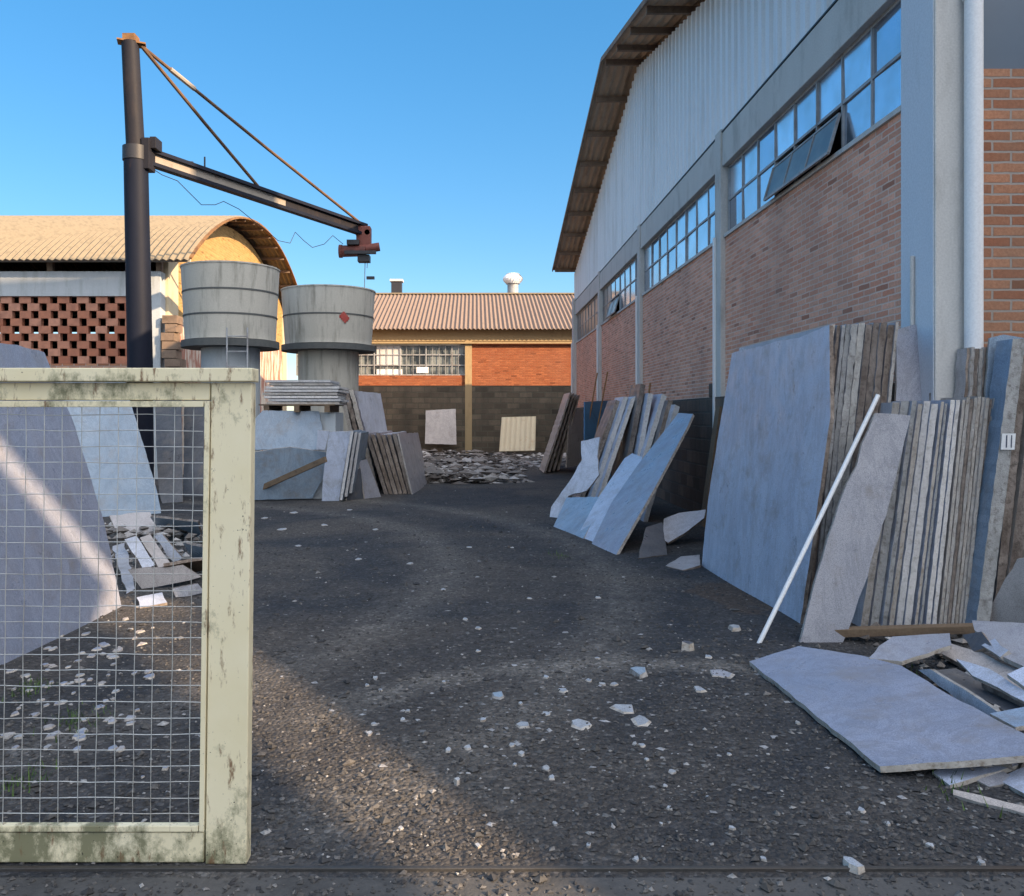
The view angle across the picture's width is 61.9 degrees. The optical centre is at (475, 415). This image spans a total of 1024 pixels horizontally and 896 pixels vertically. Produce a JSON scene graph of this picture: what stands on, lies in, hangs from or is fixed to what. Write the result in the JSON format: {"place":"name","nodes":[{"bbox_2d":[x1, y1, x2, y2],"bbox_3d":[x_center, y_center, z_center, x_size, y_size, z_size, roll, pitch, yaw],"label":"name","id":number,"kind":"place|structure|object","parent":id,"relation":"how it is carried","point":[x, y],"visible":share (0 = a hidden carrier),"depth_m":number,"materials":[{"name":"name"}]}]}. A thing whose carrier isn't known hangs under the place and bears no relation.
{"place":"outdoors","nodes":[
{"label":"outdoors","id":0,"kind":"place"},
{"bbox_2d":[0,0,641,410],"label":"sky","id":1,"kind":"structure","parent":0,"point":[453,130],"materials":[{"name":"blue"}]},
{"bbox_2d":[0,452,1023,895],"bbox_3d":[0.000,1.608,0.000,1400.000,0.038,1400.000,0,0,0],"label":"ground","id":2,"kind":"structure","parent":0,"point":[306,528],"depth_m":4.75,"materials":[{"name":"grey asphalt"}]},
{"bbox_2d":[0,343,120,664],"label":"stone slab","id":3,"kind":"structure","parent":2,"relation":"on","point":[14,356],"depth_m":6.49,"materials":[{"name":"grey stone"}]},
{"bbox_2d":[56,382,160,516],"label":"stone slab","id":4,"kind":"structure","parent":2,"relation":"on","point":[145,487],"depth_m":14.04,"materials":[{"name":"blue stone"}]},
{"bbox_2d":[112,543,134,594],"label":"stone slab","id":5,"kind":"object","parent":2,"relation":"on","point":[124,566],"depth_m":8.35,"materials":[{"name":"beige stone"}]},
{"bbox_2d":[0,368,258,863],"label":"gate","id":6,"kind":"structure","parent":2,"relation":"on","point":[219,832],"depth_m":3.08,"materials":[{"name":"metal"}]},
{"bbox_2d":[0,215,296,477],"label":"shed","id":7,"kind":"structure","parent":2,"relation":"on","point":[63,276],"depth_m":22.11,"materials":[{"name":"beige metal"}]},
{"bbox_2d":[161,315,185,382],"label":"brick pier","id":8,"kind":"structure","parent":7,"relation":"attached to","point":[172,350],"depth_m":21.60,"materials":[{"name":"beige brick"}]},
{"bbox_2d":[104,522,202,580],"bbox_3d":[-4.029,1.517,10.631,1.381,0.327,5.103,0,0,-21],"label":"rubble","id":9,"kind":"object","parent":2,"relation":"on","point":[167,532],"visible":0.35,"depth_m":10.35,"materials":[{"name":"stone"}]},
{"bbox_2d":[109,512,155,539],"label":"stone slab","id":10,"kind":"object","parent":9,"relation":"on","point":[143,518],"depth_m":11.30,"materials":[{"name":"beige stone"}]},
{"bbox_2d":[124,536,154,567],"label":"stone slab","id":11,"kind":"object","parent":9,"relation":"on","point":[140,551],"depth_m":8.71,"materials":[{"name":"stone"}]},
{"bbox_2d":[128,564,200,588],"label":"stone slab","id":12,"kind":"object","parent":2,"relation":"on","point":[162,576],"depth_m":7.94,"materials":[{"name":"beige stone"}]},
{"bbox_2d":[155,400,182,502],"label":"stone slab","id":13,"kind":"structure","parent":2,"relation":"on","point":[166,466],"depth_m":16.50,"materials":[{"name":"stone"}]},
{"bbox_2d":[150,515,201,536],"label":"stone slab","id":14,"kind":"object","parent":2,"relation":"on","point":[165,521],"depth_m":10.88,"materials":[{"name":"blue stone"}]},
{"bbox_2d":[183,400,210,495],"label":"stone slab","id":15,"kind":"structure","parent":2,"relation":"on","point":[195,445],"depth_m":17.36,"materials":[{"name":"stone"}]},
{"bbox_2d":[180,260,279,450],"bbox_3d":[-5.300,-0.779,18.500,2.090,4.797,2.090,0,0,0],"label":"water tank","id":16,"kind":"object","parent":2,"relation":"on","point":[235,298],"visible":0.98,"depth_m":17.70,"materials":[{"name":"concrete"}]},
{"bbox_2d":[117,33,379,477],"bbox_3d":[-4.716,-2.700,18.975,1.022,8.844,7.396,0,0,32],"label":"jib crane","id":17,"kind":"object","parent":2,"relation":"on","point":[143,157],"visible":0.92,"depth_m":15.93,"materials":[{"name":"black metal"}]},
{"bbox_2d":[254,447,325,499],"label":"stone slab","id":18,"kind":"object","parent":2,"relation":"on","point":[272,464],"depth_m":16.08,"materials":[{"name":"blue stone"}]},
{"bbox_2d":[263,457,326,489],"bbox_3d":[-3.442,1.110,15.740,1.796,0.750,0.050,0,0,30],"label":"plank","id":19,"kind":"object","parent":18,"relation":"on","point":[300,470],"visible":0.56,"depth_m":15.63,"materials":[{"name":"brown wood"}]},
{"bbox_2d":[306,412,342,498],"bbox_3d":[-3.404,0.804,17.000,1.406,1.732,1.000,0,0,0],"label":"stone block","id":20,"kind":"object","parent":2,"relation":"on","point":[331,421],"depth_m":16.50,"materials":[{"name":"stone"}]},
{"bbox_2d":[255,410,322,449],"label":"stone slab","id":21,"kind":"object","parent":20,"relation":"on","point":[277,429],"depth_m":16.24,"materials":[{"name":"blue stone"}]},
{"bbox_2d":[259,404,343,411],"bbox_3d":[-3.404,-0.141,16.825,1.446,0.152,1.150,0,0,0],"label":"pallet","id":22,"kind":"object","parent":20,"relation":"on","point":[307,407],"visible":0.82,"depth_m":16.39,"materials":[{"name":"brown wood"}]},
{"bbox_2d":[280,284,375,476],"bbox_3d":[-3.732,-0.769,21.700,2.386,4.778,2.386,0,0,0],"label":"water tank","id":23,"kind":"object","parent":2,"relation":"on","point":[328,329],"visible":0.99,"depth_m":20.87,"materials":[{"name":"grey concrete"}]},
{"bbox_2d":[322,431,350,500],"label":"stone slab","id":24,"kind":"object","parent":2,"relation":"on","point":[336,452],"depth_m":15.96,"materials":[{"name":"stone"}]},
{"bbox_2d":[346,468,363,499],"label":"stone slab","id":25,"kind":"object","parent":2,"relation":"on","point":[357,493],"depth_m":16.38,"materials":[{"name":"stone"}]},
{"bbox_2d":[349,431,368,492],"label":"stone slab","id":26,"kind":"object","parent":25,"relation":"on","point":[361,447],"depth_m":16.20,"materials":[{"name":"grey stone"}]},
{"bbox_2d":[349,390,381,489],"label":"stone slab","id":27,"kind":"structure","parent":2,"relation":"on","point":[369,458],"depth_m":18.30,"materials":[{"name":"stone"}]},
{"bbox_2d":[359,459,380,498],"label":"stone slab","id":28,"kind":"object","parent":2,"relation":"on","point":[370,489],"depth_m":16.64,"materials":[{"name":"grey stone"}]},
{"bbox_2d":[355,391,386,475],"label":"stone slab","id":29,"kind":"structure","parent":2,"relation":"on","point":[370,404],"depth_m":19.05,"materials":[{"name":"stone"}]},
{"bbox_2d":[397,433,426,493],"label":"stone slab","id":30,"kind":"structure","parent":2,"relation":"on","point":[412,454],"depth_m":18.67,"materials":[{"name":"grey stone"}]},
{"bbox_2d":[296,273,573,452],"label":"back building","id":31,"kind":"structure","parent":2,"relation":"on","point":[482,364],"depth_m":37.04,"materials":[{"name":"brick"}]},
{"bbox_2d":[296,344,464,375],"bbox_3d":[-4.113,-2.414,37.115,7.350,1.351,0.150,0,0,0],"label":"window","id":32,"kind":"structure","parent":31,"relation":"in","point":[387,360],"depth_m":37.16,"materials":[{"name":"glass"}]},
{"bbox_2d":[425,409,456,444],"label":"stone slab","id":33,"kind":"object","parent":2,"relation":"on","point":[440,427],"depth_m":36.19,"materials":[{"name":"beige stone"}]},
{"bbox_2d":[422,448,565,484],"bbox_3d":[0.767,1.479,27.680,6.166,0.473,15.829,0,0,0],"label":"rubble","id":34,"kind":"object","parent":2,"relation":"on","point":[458,468],"visible":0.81,"depth_m":24.27,"materials":[{"name":"stone"}]},
{"bbox_2d":[0,550,1002,817],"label":"weeds","id":35,"kind":"object","parent":2,"relation":"on","point":[110,712],"visible":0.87,"depth_m":4.29,"materials":[{"name":"green plant"}]},
{"bbox_2d":[0,866,1023,871],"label":"gate track","id":36,"kind":"structure","parent":2,"relation":"on","point":[506,868],"depth_m":3.04,"materials":[{"name":"metal"}]},
{"bbox_2d":[51,513,979,834],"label":"stone flakes","id":37,"kind":"object","parent":2,"relation":"on","point":[517,743],"visible":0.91,"depth_m":4.36,"materials":[{"name":"grey stone"}]},
{"bbox_2d":[499,416,535,451],"bbox_3d":[1.745,0.740,35.000,1.571,1.416,1.279,0,0,0],"label":"corrugated sheet","id":38,"kind":"object","parent":2,"relation":"on","point":[517,433],"visible":1,"depth_m":34.98,"materials":[{"name":"beige paint"}]},
{"bbox_2d":[540,393,571,472],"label":"stone slab","id":39,"kind":"structure","parent":2,"relation":"on","point":[554,432],"depth_m":24.08,"materials":[{"name":"beige stone"}]},
{"bbox_2d":[565,408,583,467],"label":"stone slab","id":40,"kind":"object","parent":2,"relation":"on","point":[575,434],"depth_m":24.43,"materials":[{"name":"grey stone"}]},
{"bbox_2d":[550,437,600,517],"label":"stone slab","id":41,"kind":"object","parent":2,"relation":"on","point":[586,475],"depth_m":13.55,"materials":[{"name":"stone"}]},
{"bbox_2d":[554,497,597,538],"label":"stone slab","id":42,"kind":"structure","parent":2,"relation":"on","point":[573,515],"depth_m":12.28,"materials":[{"name":"blue stone"}]},
{"bbox_2d":[572,400,619,496],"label":"stone slab","id":43,"kind":"object","parent":2,"relation":"on","point":[606,422],"depth_m":14.64,"materials":[{"name":"stone"}]},
{"bbox_2d":[584,400,610,475],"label":"stone slab","id":44,"kind":"structure","parent":2,"relation":"on","point":[590,424],"depth_m":20.25,"materials":[{"name":"grey stone"}]},
{"bbox_2d":[585,397,627,496],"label":"stone slab","id":45,"kind":"object","parent":2,"relation":"on","point":[603,459],"depth_m":14.35,"materials":[{"name":"stone"}]},
{"bbox_2d":[580,453,642,541],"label":"stone slab","id":46,"kind":"structure","parent":2,"relation":"on","point":[614,485],"depth_m":11.98,"materials":[{"name":"stone"}]},
{"bbox_2d":[595,396,635,496],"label":"stone slab","id":47,"kind":"object","parent":2,"relation":"on","point":[616,443],"depth_m":14.10,"materials":[{"name":"stone"}]},
{"bbox_2d":[614,384,645,472],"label":"stone slab","id":48,"kind":"structure","parent":2,"relation":"on","point":[625,449],"depth_m":14.00,"materials":[{"name":"stone"}]},
{"bbox_2d":[632,393,652,455],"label":"stone slab","id":49,"kind":"structure","parent":2,"relation":"on","point":[642,423],"depth_m":13.61,"materials":[{"name":"stone"}]},
{"bbox_2d":[592,413,693,554],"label":"stone slab","id":50,"kind":"structure","parent":2,"relation":"on","point":[629,504],"depth_m":11.07,"materials":[{"name":"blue stone"}]},
{"bbox_2d":[638,522,666,558],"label":"stone slab","id":51,"kind":"object","parent":2,"relation":"on","point":[653,544],"depth_m":9.98,"materials":[{"name":"stone"}]},
{"bbox_2d":[640,394,666,456],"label":"stone slab","id":52,"kind":"object","parent":2,"relation":"on","point":[657,403],"depth_m":13.37,"materials":[{"name":"stone"}]},
{"bbox_2d":[663,509,705,544],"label":"stone slab","id":53,"kind":"object","parent":2,"relation":"on","point":[677,526],"depth_m":10.79,"materials":[{"name":"stone"}]},
{"bbox_2d":[699,406,721,526],"bbox_3d":[3.420,0.745,12.400,0.275,1.755,0.220,0,0,0],"label":"board","id":54,"kind":"object","parent":2,"relation":"on","point":[715,429],"visible":0.79,"depth_m":12.35,"materials":[{"name":"brown wood"}]},
{"bbox_2d":[702,325,833,622],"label":"stone slab","id":55,"kind":"structure","parent":2,"relation":"on","point":[767,484],"depth_m":7.38,"materials":[{"name":"stone"}]},
{"bbox_2d":[552,0,1023,510],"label":"warehouse","id":56,"kind":"structure","parent":2,"relation":"on","point":[748,172],"depth_m":10.19,"materials":[{"name":"brown brick"}]},
{"bbox_2d":[577,295,597,340],"bbox_3d":[3.752,-3.180,28.250,0.045,1.002,5.874,0,0,0],"label":"window","id":57,"kind":"structure","parent":56,"relation":"in","point":[587,319],"depth_m":28.40,"materials":[{"name":"grey glass"}]},
{"bbox_2d":[603,257,636,321],"bbox_3d":[3.680,-3.174,22.075,0.190,1.014,5.824,0,0,0],"label":"window","id":58,"kind":"structure","parent":56,"relation":"in","point":[624,285],"depth_m":21.91,"materials":[{"name":"blue glass"}]},
{"bbox_2d":[644,180,714,291],"bbox_3d":[3.752,-3.180,15.885,0.045,1.002,5.904,0,0,0],"label":"window","id":59,"kind":"structure","parent":56,"relation":"in","point":[693,229],"depth_m":15.45,"materials":[{"name":"blue glass"}]},
{"bbox_2d":[728,0,900,230],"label":"window","id":60,"kind":"structure","parent":56,"relation":"in","point":[864,82],"depth_m":9.06,"materials":[{"name":"blue glass"}]},
{"bbox_2d":[984,0,1023,68],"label":"front window","id":61,"kind":"structure","parent":56,"relation":"in","point":[1003,19],"depth_m":6.91,"materials":[{"name":"grey glass"}]},
{"bbox_2d":[757,394,879,642],"bbox_3d":[2.492,0.734,6.174,1.098,1.790,0.034,0,0,-19],"label":"pole","id":62,"kind":"object","parent":2,"relation":"on","point":[816,523],"visible":0.87,"depth_m":6.16,"materials":[{"name":"white plastic"}]},
{"bbox_2d":[815,325,844,574],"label":"stone slab","id":63,"kind":"structure","parent":2,"relation":"on","point":[836,391],"depth_m":6.57,"materials":[{"name":"grey stone"}]},
{"bbox_2d":[822,324,850,551],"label":"stone slab","id":64,"kind":"structure","parent":2,"relation":"on","point":[833,468],"depth_m":6.58,"materials":[{"name":"grey stone"}]},
{"bbox_2d":[830,324,857,526],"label":"stone slab","id":65,"kind":"structure","parent":2,"relation":"on","point":[846,399],"depth_m":6.57,"materials":[{"name":"grey stone"}]},
{"bbox_2d":[841,323,864,493],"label":"stone slab","id":66,"kind":"structure","parent":2,"relation":"on","point":[855,384],"depth_m":6.59,"materials":[{"name":"grey stone"}]},
{"bbox_2d":[799,413,909,642],"bbox_3d":[2.740,0.803,6.150,0.977,1.644,0.169,0,0,-21],"label":"stone slab","id":67,"kind":"object","parent":2,"relation":"on","point":[842,571],"depth_m":6.13,"materials":[{"name":"grey stone"}]},
{"bbox_2d":[849,324,872,475],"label":"stone slab","id":68,"kind":"structure","parent":2,"relation":"on","point":[862,385],"depth_m":6.58,"materials":[{"name":"grey stone"}]},
{"bbox_2d":[860,322,879,442],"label":"stone slab","id":69,"kind":"structure","parent":2,"relation":"on","point":[872,364],"depth_m":6.60,"materials":[{"name":"grey stone"}]},
{"bbox_2d":[852,402,899,625],"bbox_3d":[3.047,0.760,6.975,0.298,1.718,1.100,0,0,0],"label":"stone slab","id":70,"kind":"object","parent":2,"relation":"on","point":[861,613],"depth_m":6.42,"materials":[{"name":"stone"}]},
{"bbox_2d":[869,323,886,423],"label":"stone slab","id":71,"kind":"structure","parent":2,"relation":"on","point":[879,356],"depth_m":6.58,"materials":[{"name":"grey stone"}]},
{"bbox_2d":[878,325,893,412],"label":"stone slab","id":72,"kind":"structure","parent":2,"relation":"on","point":[886,365],"depth_m":6.61,"materials":[{"name":"grey stone"}]},
{"bbox_2d":[749,646,1023,772],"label":"stone slab","id":73,"kind":"object","parent":2,"relation":"on","point":[880,716],"depth_m":4.33,"materials":[{"name":"grey stone"}]},
{"bbox_2d":[869,633,951,664],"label":"stone slab","id":74,"kind":"object","parent":73,"relation":"on","point":[900,650],"depth_m":5.21,"materials":[{"name":"grey stone"}]},
{"bbox_2d":[868,401,908,625],"bbox_3d":[3.128,0.758,6.997,0.299,1.734,1.100,0,0,0],"label":"stone slab","id":75,"kind":"object","parent":2,"relation":"on","point":[877,595],"depth_m":6.45,"materials":[{"name":"stone"}]},
{"bbox_2d":[879,401,916,625],"bbox_3d":[3.190,0.754,6.973,0.266,1.730,1.100,0,0,0],"label":"stone slab","id":76,"kind":"object","parent":2,"relation":"on","point":[893,543],"depth_m":6.42,"materials":[{"name":"stone"}]},
{"bbox_2d":[887,404,922,624],"bbox_3d":[3.247,0.767,6.990,0.260,1.711,1.100,0,0,0],"label":"stone slab","id":77,"kind":"object","parent":2,"relation":"on","point":[903,525],"depth_m":6.44,"materials":[{"name":"stone"}]},
{"bbox_2d":[835,623,974,636],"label":"timber beam","id":78,"kind":"structure","parent":2,"relation":"on","point":[905,630],"depth_m":5.97,"materials":[{"name":"brown wood"}]},
{"bbox_2d":[894,324,921,400],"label":"stone slab","id":79,"kind":"object","parent":2,"relation":"on","point":[907,379],"depth_m":7.04,"materials":[{"name":"grey stone"}]},
{"bbox_2d":[894,401,929,624],"bbox_3d":[3.299,0.756,6.984,0.266,1.731,1.100,0,0,0],"label":"stone slab","id":80,"kind":"object","parent":2,"relation":"on","point":[902,590],"depth_m":6.43,"materials":[{"name":"stone"}]},
{"bbox_2d":[902,404,937,624],"bbox_3d":[3.354,0.765,6.976,0.262,1.708,1.100,0,0,0],"label":"stone slab","id":81,"kind":"object","parent":2,"relation":"on","point":[916,545],"depth_m":6.43,"materials":[{"name":"stone"}]},
{"bbox_2d":[911,402,943,624],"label":"stone slab","id":82,"kind":"object","parent":2,"relation":"on","point":[923,549],"depth_m":6.44,"materials":[{"name":"stone"}]},
{"bbox_2d":[918,403,947,623],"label":"stone slab","id":83,"kind":"object","parent":2,"relation":"on","point":[924,584],"depth_m":6.44,"materials":[{"name":"stone"}]},
{"bbox_2d":[922,400,954,623],"bbox_3d":[3.512,0.753,6.998,0.228,1.743,1.100,0,0,0],"label":"stone slab","id":84,"kind":"object","parent":2,"relation":"on","point":[932,568],"depth_m":6.45,"materials":[{"name":"stone"}]},
{"bbox_2d":[859,622,1023,770],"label":"rubble","id":85,"kind":"object","parent":2,"relation":"on","point":[939,655],"visible":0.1,"depth_m":5.45,"materials":[{"name":"stone"}]},
{"bbox_2d":[919,669,1023,732],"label":"stone slab","id":86,"kind":"object","parent":85,"relation":"on","point":[957,691],"depth_m":4.56,"materials":[{"name":"stone"}]},
{"bbox_2d":[990,707,1023,730],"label":"stone slab","id":87,"kind":"object","parent":86,"relation":"on","point":[1013,718],"depth_m":4.11,"materials":[{"name":"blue stone"}]},
{"bbox_2d":[936,668,1020,710],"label":"stone slab","id":88,"kind":"object","parent":85,"relation":"on","point":[959,676],"depth_m":4.79,"materials":[{"name":"stone"}]},
{"bbox_2d":[981,679,1023,706],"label":"stone slab","id":89,"kind":"object","parent":88,"relation":"on","point":[994,691],"depth_m":4.64,"materials":[{"name":"beige stone"}]},
{"bbox_2d":[956,659,1023,703],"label":"stone slab","id":90,"kind":"object","parent":89,"relation":"on","point":[989,677],"depth_m":4.64,"materials":[{"name":"stone"}]},
{"bbox_2d":[942,644,1016,678],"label":"stone slab","id":91,"kind":"object","parent":85,"relation":"on","point":[954,653],"depth_m":5.17,"materials":[{"name":"beige stone"}]},
{"bbox_2d":[972,620,1023,667],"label":"stone slab","id":92,"kind":"object","parent":91,"relation":"on","point":[1009,636],"depth_m":5.20,"materials":[{"name":"grey stone"}]},
{"bbox_2d":[930,400,959,623],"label":"stone slab","id":93,"kind":"object","parent":2,"relation":"on","point":[944,520],"depth_m":6.45,"materials":[{"name":"stone"}]},
{"bbox_2d":[937,400,964,623],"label":"stone slab","id":94,"kind":"object","parent":2,"relation":"on","point":[940,610],"depth_m":6.45,"materials":[{"name":"beige stone"}]},
{"bbox_2d":[941,397,969,623],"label":"stone slab","id":95,"kind":"object","parent":2,"relation":"on","point":[958,486],"depth_m":6.45,"materials":[{"name":"beige stone"}]},
{"bbox_2d":[947,399,972,623],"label":"stone slab","id":96,"kind":"object","parent":2,"relation":"on","point":[959,514],"depth_m":6.45,"materials":[{"name":"beige stone"}]},
{"bbox_2d":[954,348,969,397],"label":"stone slab","id":97,"kind":"object","parent":2,"relation":"on","point":[961,372],"depth_m":6.69,"materials":[{"name":"beige stone"}]},
{"bbox_2d":[950,397,977,623],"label":"stone slab","id":98,"kind":"object","parent":2,"relation":"on","point":[967,478],"depth_m":6.46,"materials":[{"name":"beige stone"}]},
{"bbox_2d":[954,396,980,622],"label":"stone slab","id":99,"kind":"object","parent":2,"relation":"on","point":[961,571],"depth_m":6.49,"materials":[{"name":"beige stone"}]},
{"bbox_2d":[958,397,985,622],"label":"stone slab","id":100,"kind":"object","parent":2,"relation":"on","point":[971,507],"depth_m":6.48,"materials":[{"name":"beige stone"}]},
{"bbox_2d":[932,763,1018,787],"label":"stone slab","id":101,"kind":"object","parent":2,"relation":"on","point":[971,776],"depth_m":3.79,"materials":[{"name":"stone"}]},
{"bbox_2d":[962,398,989,622],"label":"stone slab","id":102,"kind":"object","parent":2,"relation":"on","point":[978,486],"depth_m":6.46,"materials":[{"name":"beige stone"}]},
{"bbox_2d":[953,789,1023,815],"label":"stone slab","id":103,"kind":"object","parent":2,"relation":"on","point":[990,802],"depth_m":3.53,"materials":[{"name":"beige stone"}]},
{"bbox_2d":[965,339,1023,622],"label":"stone slab","id":104,"kind":"structure","parent":2,"relation":"on","point":[1006,374],"depth_m":6.33,"materials":[{"name":"grey stone"}]},
{"bbox_2d":[984,335,1023,397],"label":"stone slab","id":105,"kind":"structure","parent":2,"relation":"on","point":[991,346],"depth_m":6.60,"materials":[{"name":"blue stone"}]},
{"bbox_2d":[990,358,1023,621],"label":"stone slab","id":106,"kind":"structure","parent":2,"relation":"on","point":[1002,559],"depth_m":6.45,"materials":[{"name":"stone"}]},
{"bbox_2d":[990,558,1023,622],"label":"stone slab","id":107,"kind":"object","parent":2,"relation":"on","point":[1008,604],"depth_m":6.23,"materials":[{"name":"beige stone"}]},
{"bbox_2d":[1005,411,1023,577],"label":"stone slab","id":108,"kind":"object","parent":2,"relation":"on","point":[1016,547],"depth_m":6.45,"materials":[{"name":"beige stone"}]},
{"bbox_2d":[0,878,1023,895],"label":"pavement","id":109,"kind":"structure","parent":0,"point":[37,887],"depth_m":2.93,"materials":[{"name":"grey concrete"}]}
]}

